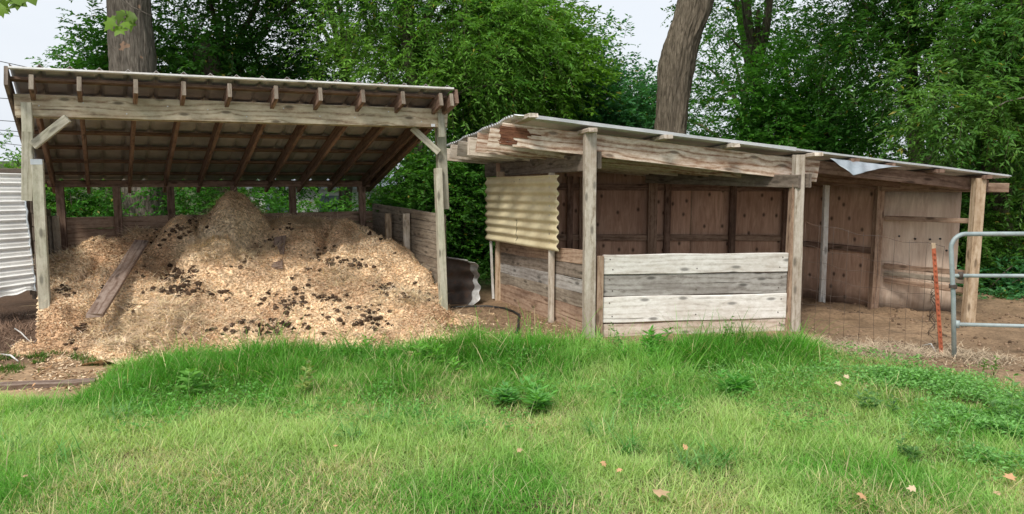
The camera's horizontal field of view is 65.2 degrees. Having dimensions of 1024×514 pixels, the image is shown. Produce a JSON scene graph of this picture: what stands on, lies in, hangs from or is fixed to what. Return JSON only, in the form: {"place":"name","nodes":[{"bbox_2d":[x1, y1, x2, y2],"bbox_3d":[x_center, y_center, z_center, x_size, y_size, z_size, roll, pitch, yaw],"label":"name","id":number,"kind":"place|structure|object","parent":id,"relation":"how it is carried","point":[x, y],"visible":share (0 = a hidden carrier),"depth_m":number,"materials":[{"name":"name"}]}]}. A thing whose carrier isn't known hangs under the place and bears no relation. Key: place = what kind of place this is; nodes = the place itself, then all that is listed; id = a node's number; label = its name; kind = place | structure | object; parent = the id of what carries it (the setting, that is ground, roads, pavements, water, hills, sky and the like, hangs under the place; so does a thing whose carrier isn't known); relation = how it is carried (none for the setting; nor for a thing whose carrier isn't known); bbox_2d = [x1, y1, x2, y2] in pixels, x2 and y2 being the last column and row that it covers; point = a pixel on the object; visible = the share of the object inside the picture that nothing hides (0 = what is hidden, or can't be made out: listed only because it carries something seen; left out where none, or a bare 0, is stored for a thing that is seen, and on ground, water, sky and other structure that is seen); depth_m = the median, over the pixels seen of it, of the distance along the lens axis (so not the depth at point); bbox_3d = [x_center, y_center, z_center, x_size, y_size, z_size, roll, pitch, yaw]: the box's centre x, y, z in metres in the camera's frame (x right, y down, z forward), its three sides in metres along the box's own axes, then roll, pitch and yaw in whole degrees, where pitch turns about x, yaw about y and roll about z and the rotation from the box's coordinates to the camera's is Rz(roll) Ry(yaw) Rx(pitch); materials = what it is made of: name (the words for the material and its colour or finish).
{"place":"outdoors","nodes":[
{"label":"outdoors","id":0,"kind":"place"},
{"bbox_2d":[0,0,36,18],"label":"sycamore branch","id":1,"kind":"object","parent":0,"point":[5,8],"visible":1,"depth_m":4.86,"materials":[{"name":"green plant"}]},
{"bbox_2d":[103,0,137,35],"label":"sycamore branch","id":2,"kind":"object","parent":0,"point":[131,18],"visible":1,"depth_m":7.78,"materials":[{"name":"green plant"}]},
{"bbox_2d":[0,0,990,160],"label":"sky","id":3,"kind":"structure","parent":0,"point":[28,31],"materials":[{"name":"white"}]},
{"bbox_2d":[0,161,1023,513],"bbox_3d":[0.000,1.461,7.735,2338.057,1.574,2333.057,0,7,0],"label":"ground","id":4,"kind":"structure","parent":0,"point":[874,323],"depth_m":7.05,"materials":[{"name":"brown soil"}]},
{"bbox_2d":[0,353,17,360],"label":"stick","id":5,"kind":"object","parent":4,"relation":"on","point":[10,355],"visible":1,"depth_m":6.65,"materials":[{"name":"white wood"}]},
{"bbox_2d":[0,414,55,451],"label":"grass tuft","id":6,"kind":"object","parent":4,"relation":"on","point":[17,437],"visible":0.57,"depth_m":4.53,"materials":[{"name":"green plant"}]},
{"bbox_2d":[5,420,94,468],"bbox_3d":[-2.527,1.023,4.363,0.476,0.219,0.458,-2,7,-19],"label":"grass tuft","id":7,"kind":"object","parent":4,"relation":"on","point":[60,453],"visible":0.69,"depth_m":4.37,"materials":[{"name":"green plant"}]},
{"bbox_2d":[0,127,109,216],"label":"shrub","id":8,"kind":"object","parent":4,"relation":"on","point":[18,161],"visible":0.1,"depth_m":11.78,"materials":[{"name":"green plant"}]},
{"bbox_2d":[0,348,147,376],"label":"moss patch","id":9,"kind":"object","parent":4,"relation":"on","point":[14,367],"visible":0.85,"depth_m":6.62,"materials":[{"name":"green plant"}]},
{"bbox_2d":[45,178,158,228],"bbox_3d":[-6.372,-0.565,12.328,2.675,2.345,2.769,0,7,0],"label":"shrub","id":10,"kind":"object","parent":4,"relation":"on","point":[96,201],"visible":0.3,"depth_m":11.95,"materials":[{"name":"green plant"}]},
{"bbox_2d":[25,0,192,206],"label":"slender tree","id":11,"kind":"object","parent":4,"relation":"on","point":[94,61],"visible":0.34,"depth_m":13.16,"materials":[{"name":"green plant"}]},
{"bbox_2d":[75,393,145,424],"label":"grass tuft","id":12,"kind":"object","parent":4,"relation":"on","point":[112,410],"visible":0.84,"depth_m":5.07,"materials":[{"name":"green plant"}]},
{"bbox_2d":[106,0,167,227],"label":"sycamore","id":13,"kind":"object","parent":4,"relation":"on","point":[134,50],"visible":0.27,"depth_m":11.89,"materials":[{"name":"brown plant"}]},
{"bbox_2d":[124,0,151,15],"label":"bare branch","id":14,"kind":"object","parent":13,"relation":"attached to","point":[135,8],"visible":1,"depth_m":8.73,"materials":[{"name":"grey plant"}]},
{"bbox_2d":[99,179,255,216],"bbox_3d":[-5.113,-0.731,12.361,2.471,1.908,2.559,0,7,0],"label":"shrub","id":15,"kind":"object","parent":4,"relation":"on","point":[187,207],"visible":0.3,"depth_m":12.24,"materials":[{"name":"green plant"}]},
{"bbox_2d":[97,2,279,212],"bbox_3d":[-5.144,-2.321,13.337,2.994,4.912,2.870,-4,8,-30],"label":"bare trunk tree","id":16,"kind":"object","parent":4,"relation":"on","point":[206,57],"visible":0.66,"depth_m":13.01,"materials":[{"name":"green plant"}]},
{"bbox_2d":[175,368,208,393],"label":"weed","id":17,"kind":"object","parent":4,"relation":"on","point":[189,380],"visible":0.91,"depth_m":5.56,"materials":[{"name":"green plant"}]},
{"bbox_2d":[58,0,383,212],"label":"broadleaf tree","id":18,"kind":"object","parent":4,"relation":"on","point":[275,16],"visible":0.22,"depth_m":13.90,"materials":[{"name":"green plant"}]},
{"bbox_2d":[163,12,287,198],"bbox_3d":[-8.414,-3.355,23.954,7.699,7.429,4.244,-2,7,-19],"label":"distant tree","id":19,"kind":"object","parent":4,"relation":"on","point":[187,67],"depth_m":23.08,"materials":[{"name":"green plant"}]},
{"bbox_2d":[4,63,458,309],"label":"open shed","id":20,"kind":"structure","parent":4,"relation":"on","point":[168,133],"depth_m":8.51,"materials":[{"name":"wood"}]},
{"bbox_2d":[0,168,36,298],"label":"leaning siding","id":21,"kind":"object","parent":20,"relation":"attached to","point":[17,273],"visible":0.93,"depth_m":8.13,"materials":[{"name":"metal"}]},
{"bbox_2d":[0,187,495,366],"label":"wood chip heap","id":22,"kind":"object","parent":4,"relation":"on","point":[213,273],"visible":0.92,"depth_m":7.94,"materials":[{"name":"wood"}]},
{"bbox_2d":[86,240,148,317],"bbox_3d":[-3.836,0.169,7.839,0.145,0.505,1.849,-2,7,-12],"label":"plank","id":23,"kind":"object","parent":22,"relation":"on","point":[107,295],"visible":0.99,"depth_m":7.65,"materials":[{"name":"brown wood"}]},
{"bbox_2d":[271,235,285,268],"bbox_3d":[-2.577,-0.060,8.834,0.132,0.301,0.712,-1,7,-12],"label":"plank","id":24,"kind":"object","parent":22,"relation":"on","point":[277,240],"visible":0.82,"depth_m":8.87,"materials":[{"name":"brown wood"}]},
{"bbox_2d":[201,179,305,214],"bbox_3d":[-3.994,-0.720,12.861,2.437,1.712,2.216,0,7,0],"label":"shrub","id":25,"kind":"object","parent":4,"relation":"on","point":[273,205],"visible":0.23,"depth_m":12.63,"materials":[{"name":"green plant"}]},
{"bbox_2d":[0,316,574,390],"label":"spilled chips","id":26,"kind":"object","parent":4,"relation":"on","point":[62,376],"visible":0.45,"depth_m":6.45,"materials":[{"name":"wood chips"}]},
{"bbox_2d":[293,358,316,394],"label":"weed","id":27,"kind":"object","parent":4,"relation":"on","point":[304,382],"visible":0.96,"depth_m":5.54,"materials":[{"name":"green plant"}]},
{"bbox_2d":[252,0,406,210],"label":"broadleaf tree","id":28,"kind":"object","parent":4,"relation":"on","point":[350,188],"visible":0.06,"depth_m":14.75,"materials":[{"name":"green plant"}]},
{"bbox_2d":[268,179,394,221],"bbox_3d":[-2.787,-0.365,13.066,2.577,1.894,2.135,2,7,19],"label":"shrub","id":29,"kind":"object","parent":4,"relation":"on","point":[309,207],"visible":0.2,"depth_m":12.78,"materials":[{"name":"green plant"}]},
{"bbox_2d":[246,159,435,221],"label":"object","id":30,"kind":"structure","parent":4,"relation":"on","point":[331,194],"depth_m":18.95,"materials":[{"name":"green plant"}]},
{"bbox_2d":[316,193,338,211],"bbox_3d":[-4.300,-1.187,18.956,0.640,0.660,0.079,0,7,0],"label":"window","id":31,"kind":"structure","parent":30,"relation":"in","point":[331,195],"depth_m":18.90,"materials":[{"name":"white"}]},
{"bbox_2d":[312,412,382,445],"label":"grass tuft","id":32,"kind":"object","parent":4,"relation":"on","point":[356,431],"visible":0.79,"depth_m":4.68,"materials":[{"name":"green plant"}]},
{"bbox_2d":[332,393,397,432],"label":"grass tuft","id":33,"kind":"object","parent":4,"relation":"on","point":[372,413],"visible":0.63,"depth_m":4.97,"materials":[{"name":"green plant"}]},
{"bbox_2d":[360,334,376,344],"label":"weed","id":34,"kind":"object","parent":4,"relation":"on","point":[368,339],"visible":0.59,"depth_m":6.97,"materials":[{"name":"green plant"}]},
{"bbox_2d":[308,0,488,193],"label":"bare trunk tree","id":35,"kind":"object","parent":4,"relation":"on","point":[409,38],"visible":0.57,"depth_m":11.27,"materials":[{"name":"green plant"}]},
{"bbox_2d":[358,391,452,422],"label":"grass tuft","id":36,"kind":"object","parent":4,"relation":"on","point":[419,404],"visible":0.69,"depth_m":5.08,"materials":[{"name":"green plant"}]},
{"bbox_2d":[323,111,494,259],"bbox_3d":[-1.459,-0.794,11.298,2.852,2.917,2.604,0,7,0],"label":"shrub","id":37,"kind":"object","parent":4,"relation":"on","point":[414,195],"visible":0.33,"depth_m":11.04,"materials":[{"name":"green plant"}]},
{"bbox_2d":[372,0,471,140],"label":"distant tree","id":38,"kind":"object","parent":4,"relation":"on","point":[430,61],"depth_m":22.60,"materials":[{"name":"green plant"}]},
{"bbox_2d":[410,337,446,364],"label":"weed","id":39,"kind":"object","parent":4,"relation":"on","point":[428,347],"visible":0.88,"depth_m":6.31,"materials":[{"name":"green plant"}]},
{"bbox_2d":[368,115,499,278],"bbox_3d":[-0.658,-0.216,11.989,3.030,3.808,3.164,0,7,0],"label":"shrub","id":40,"kind":"object","parent":4,"relation":"on","point":[483,243],"visible":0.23,"depth_m":11.55,"materials":[{"name":"green plant"}]},
{"bbox_2d":[265,0,638,186],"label":"pecan tree","id":41,"kind":"object","parent":4,"relation":"on","point":[392,49],"visible":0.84,"depth_m":11.33,"materials":[{"name":"green plant"}]},
{"bbox_2d":[445,356,466,373],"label":"weed","id":42,"kind":"object","parent":4,"relation":"on","point":[456,363],"visible":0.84,"depth_m":6.18,"materials":[{"name":"green plant"}]},
{"bbox_2d":[434,403,487,437],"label":"grass tuft","id":43,"kind":"object","parent":4,"relation":"on","point":[465,427],"visible":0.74,"depth_m":4.80,"materials":[{"name":"green plant"}]},
{"bbox_2d":[446,257,480,304],"bbox_3d":[-0.562,0.332,9.127,0.406,0.674,0.180,2,7,14],"label":"curled metal sheet","id":44,"kind":"object","parent":4,"relation":"on","point":[463,277],"visible":0.76,"depth_m":9.16,"materials":[{"name":"metal"}]},
{"bbox_2d":[450,305,519,333],"bbox_3d":[-0.094,0.619,8.255,0.521,0.040,1.455,-4,8,-29],"label":"hose","id":45,"kind":"object","parent":4,"relation":"on","point":[510,310],"visible":0.91,"depth_m":8.76,"materials":[{"name":"black rubber"}]},
{"bbox_2d":[482,380,524,406],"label":"weed","id":46,"kind":"object","parent":4,"relation":"on","point":[508,395],"visible":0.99,"depth_m":5.39,"materials":[{"name":"green plant"}]},
{"bbox_2d":[387,0,626,185],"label":"broadleaf tree","id":47,"kind":"object","parent":4,"relation":"on","point":[553,106],"visible":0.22,"depth_m":12.65,"materials":[{"name":"green plant"}]},
{"bbox_2d":[0,336,1014,513],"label":"seed stalks","id":48,"kind":"object","parent":4,"relation":"on","point":[524,455],"visible":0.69,"depth_m":4.33,"materials":[{"name":"green plant"}]},
{"bbox_2d":[0,302,1023,513],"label":"grass","id":49,"kind":"structure","parent":4,"relation":"on","point":[284,365],"depth_m":4.67,"materials":[{"name":"green plant"}]},
{"bbox_2d":[653,489,668,496],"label":"fallen leaf","id":50,"kind":"object","parent":49,"relation":"on","point":[659,492],"visible":1,"depth_m":3.79,"materials":[{"name":"beige plant"}]},
{"bbox_2d":[857,492,866,500],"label":"fallen leaf","id":51,"kind":"object","parent":49,"relation":"on","point":[862,495],"visible":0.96,"depth_m":3.78,"materials":[{"name":"beige plant"}]},
{"bbox_2d":[906,485,915,491],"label":"fallen leaf","id":52,"kind":"object","parent":49,"relation":"on","point":[912,488],"visible":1,"depth_m":3.85,"materials":[{"name":"beige plant"}]},
{"bbox_2d":[1004,473,1016,480],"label":"fallen leaf","id":53,"kind":"object","parent":49,"relation":"on","point":[1010,476],"visible":0.96,"depth_m":3.99,"materials":[{"name":"plant"}]},
{"bbox_2d":[0,304,1023,377],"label":"straw litter","id":54,"kind":"object","parent":4,"relation":"on","point":[906,350],"visible":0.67,"depth_m":7.04,"materials":[{"name":"beige plant"}]},
{"bbox_2d":[517,373,559,410],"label":"weed","id":55,"kind":"object","parent":4,"relation":"on","point":[537,396],"visible":0.98,"depth_m":5.28,"materials":[{"name":"green plant"}]},
{"bbox_2d":[105,328,1020,433],"bbox_3d":[-0.081,0.842,5.958,6.956,0.172,2.477,0,7,0],"label":"clover","id":56,"kind":"object","parent":4,"relation":"on","point":[787,413],"visible":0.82,"depth_m":5.35,"materials":[{"name":"green plant"}]},
{"bbox_2d":[559,404,635,439],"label":"grass tuft","id":57,"kind":"object","parent":4,"relation":"on","point":[589,430],"visible":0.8,"depth_m":4.76,"materials":[{"name":"green plant"}]},
{"bbox_2d":[595,329,617,349],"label":"weed","id":58,"kind":"object","parent":4,"relation":"on","point":[600,339],"visible":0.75,"depth_m":6.67,"materials":[{"name":"green plant"}]},
{"bbox_2d":[608,322,619,347],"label":"weed","id":59,"kind":"object","parent":4,"relation":"on","point":[615,336],"visible":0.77,"depth_m":6.79,"materials":[{"name":"green plant"}]},
{"bbox_2d":[544,8,711,135],"bbox_3d":[1.700,-2.206,15.055,4.154,4.649,3.990,5,9,36],"label":"wispy tree","id":60,"kind":"object","parent":4,"relation":"on","point":[636,110],"visible":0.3,"depth_m":14.17,"materials":[{"name":"green plant"}]},
{"bbox_2d":[597,418,660,459],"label":"grass tuft","id":61,"kind":"object","parent":4,"relation":"on","point":[626,446],"visible":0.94,"depth_m":4.49,"materials":[{"name":"green plant"}]},
{"bbox_2d":[615,341,664,360],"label":"weed","id":62,"kind":"object","parent":4,"relation":"on","point":[648,351],"visible":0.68,"depth_m":6.51,"materials":[{"name":"green plant"}]},
{"bbox_2d":[640,325,672,350],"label":"weed","id":63,"kind":"object","parent":4,"relation":"on","point":[652,332],"visible":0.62,"depth_m":6.74,"materials":[{"name":"green plant"}]},
{"bbox_2d":[626,76,729,134],"bbox_3d":[4.914,-3.001,26.902,5.529,6.010,4.488,-2,7,-14],"label":"distant tree","id":64,"kind":"object","parent":4,"relation":"on","point":[691,113],"visible":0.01,"depth_m":26.23,"materials":[{"name":"green plant"}]},
{"bbox_2d":[654,0,713,133],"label":"leaning tree","id":65,"kind":"object","parent":4,"relation":"on","point":[676,67],"visible":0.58,"depth_m":12.15,"materials":[{"name":"brown plant"}]},
{"bbox_2d":[660,427,745,475],"bbox_3d":[0.969,1.036,4.270,0.424,0.199,0.460,-4,8,-30],"label":"grass tuft","id":66,"kind":"object","parent":4,"relation":"on","point":[698,466],"visible":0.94,"depth_m":4.26,"materials":[{"name":"green plant"}]},
{"bbox_2d":[684,432,759,468],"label":"grass tuft","id":67,"kind":"object","parent":4,"relation":"on","point":[720,454],"visible":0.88,"depth_m":4.33,"materials":[{"name":"green plant"}]},
{"bbox_2d":[661,0,794,92],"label":"bare trunk tree","id":68,"kind":"object","parent":4,"relation":"on","point":[732,10],"visible":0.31,"depth_m":16.22,"materials":[{"name":"green plant"}]},
{"bbox_2d":[447,113,1011,338],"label":"stall shed","id":69,"kind":"structure","parent":4,"relation":"on","point":[582,216],"depth_m":8.20,"materials":[{"name":"wood"}]},
{"bbox_2d":[724,316,734,335],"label":"weed","id":70,"kind":"object","parent":4,"relation":"on","point":[731,326],"visible":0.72,"depth_m":6.95,"materials":[{"name":"green plant"}]},
{"bbox_2d":[712,368,758,396],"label":"weed","id":71,"kind":"object","parent":4,"relation":"on","point":[735,380],"visible":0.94,"depth_m":5.60,"materials":[{"name":"green plant"}]},
{"bbox_2d":[472,258,1002,288],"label":"undergrowth","id":72,"kind":"object","parent":4,"relation":"on","point":[481,277],"visible":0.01,"depth_m":10.85,"materials":[{"name":"green plant"}]},
{"bbox_2d":[656,0,820,139],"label":"distant tree","id":73,"kind":"object","parent":4,"relation":"on","point":[704,106],"visible":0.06,"depth_m":23.78,"materials":[{"name":"green plant"}]},
{"bbox_2d":[688,0,853,150],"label":"broadleaf tree","id":74,"kind":"object","parent":4,"relation":"on","point":[759,34],"visible":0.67,"depth_m":13.97,"materials":[{"name":"green plant"}]},
{"bbox_2d":[594,341,1023,492],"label":"leafy ground cover","id":75,"kind":"object","parent":4,"relation":"on","point":[915,375],"visible":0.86,"depth_m":5.46,"materials":[{"name":"green plant"}]},
{"bbox_2d":[819,185,829,302],"bbox_3d":[3.536,-0.158,9.059,0.077,1.416,0.204,3,8,25],"label":"pole","id":76,"kind":"object","parent":4,"relation":"on","point":[824,232],"visible":0.86,"depth_m":9.04,"materials":[{"name":"wood"}]},
{"bbox_2d":[732,3,969,164],"bbox_3d":[5.665,-2.177,13.668,4.148,4.664,3.959,0,7,0],"label":"broadleaf tree","id":77,"kind":"object","parent":4,"relation":"on","point":[843,129],"visible":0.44,"depth_m":13.13,"materials":[{"name":"green plant"}]},
{"bbox_2d":[807,40,907,160],"bbox_3d":[10.640,-4.060,25.858,5.760,5.839,4.458,0,7,0],"label":"distant tree","id":78,"kind":"object","parent":4,"relation":"on","point":[864,119],"visible":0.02,"depth_m":25.92,"materials":[{"name":"green plant"}]},
{"bbox_2d":[854,387,900,412],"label":"weed","id":79,"kind":"object","parent":4,"relation":"on","point":[872,400],"visible":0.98,"depth_m":5.22,"materials":[{"name":"green plant"}]},
{"bbox_2d":[738,0,1022,164],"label":"drooping tree","id":80,"kind":"object","parent":4,"relation":"on","point":[882,33],"visible":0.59,"depth_m":11.56,"materials":[{"name":"green plant"}]},
{"bbox_2d":[892,437,922,463],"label":"weed","id":81,"kind":"object","parent":4,"relation":"on","point":[914,451],"visible":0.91,"depth_m":4.40,"materials":[{"name":"green plant"}]},
{"bbox_2d":[800,300,1023,372],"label":"soil clods","id":82,"kind":"object","parent":4,"relation":"on","point":[943,334],"visible":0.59,"depth_m":7.64,"materials":[{"name":"soil"}]},
{"bbox_2d":[828,1,997,167],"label":"distant tree","id":83,"kind":"object","parent":4,"relation":"on","point":[929,157],"visible":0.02,"depth_m":21.53,"materials":[{"name":"green plant"}]},
{"bbox_2d":[839,0,1023,261],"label":"willow like tree","id":84,"kind":"object","parent":4,"relation":"on","point":[992,72],"visible":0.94,"depth_m":9.86,"materials":[{"name":"green plant"}]},
{"bbox_2d":[991,97,1023,109],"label":"dead branch","id":85,"kind":"object","parent":84,"relation":"attached to","point":[1010,100],"visible":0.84,"depth_m":9.24,"materials":[{"name":"grey wood"}]},
{"bbox_2d":[931,243,942,354],"bbox_3d":[3.616,0.452,6.795,0.190,1.151,0.046,0,7,0],"label":"fence post","id":86,"kind":"object","parent":4,"relation":"on","point":[937,299],"visible":0.96,"depth_m":6.77,"materials":[{"name":"orange metal"}]},
{"bbox_2d":[801,222,944,352],"bbox_3d":[3.183,0.247,7.166,1.197,1.066,0.078,6,9,41],"label":"wire fence","id":87,"kind":"object","parent":86,"relation":"attached to","point":[905,318],"visible":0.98,"depth_m":7.11,"materials":[{"name":"grey metal"}]},
{"bbox_2d":[891,71,1002,170],"bbox_3d":[13.175,-4.224,20.860,6.923,7.415,4.723,0,7,0],"label":"distant tree","id":88,"kind":"object","parent":4,"relation":"on","point":[940,111],"depth_m":20.81,"materials":[{"name":"green plant"}]},
{"bbox_2d":[932,150,1023,268],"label":"shrub","id":89,"kind":"object","parent":4,"relation":"on","point":[1015,206],"visible":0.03,"depth_m":11.41,"materials":[{"name":"green plant"}]},
{"bbox_2d":[949,232,1023,356],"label":"pipe gate","id":90,"kind":"structure","parent":4,"relation":"on","point":[955,323],"depth_m":6.55,"materials":[{"name":"metal"}]},
{"bbox_2d":[956,227,1023,301],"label":"shrub","id":91,"kind":"object","parent":4,"relation":"on","point":[1013,286],"visible":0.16,"depth_m":9.77,"materials":[{"name":"green plant"}]},
{"bbox_2d":[957,157,1023,297],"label":"shrub","id":92,"kind":"object","parent":4,"relation":"on","point":[987,247],"visible":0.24,"depth_m":10.31,"materials":[{"name":"green plant"}]},
{"bbox_2d":[980,354,1000,375],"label":"weed","id":93,"kind":"object","parent":4,"relation":"on","point":[993,366],"visible":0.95,"depth_m":6.07,"materials":[{"name":"green plant"}]},
{"bbox_2d":[980,373,1023,416],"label":"weed","id":94,"kind":"object","parent":4,"relation":"on","point":[1015,403],"visible":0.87,"depth_m":4.94,"materials":[{"name":"green plant"}]}
]}

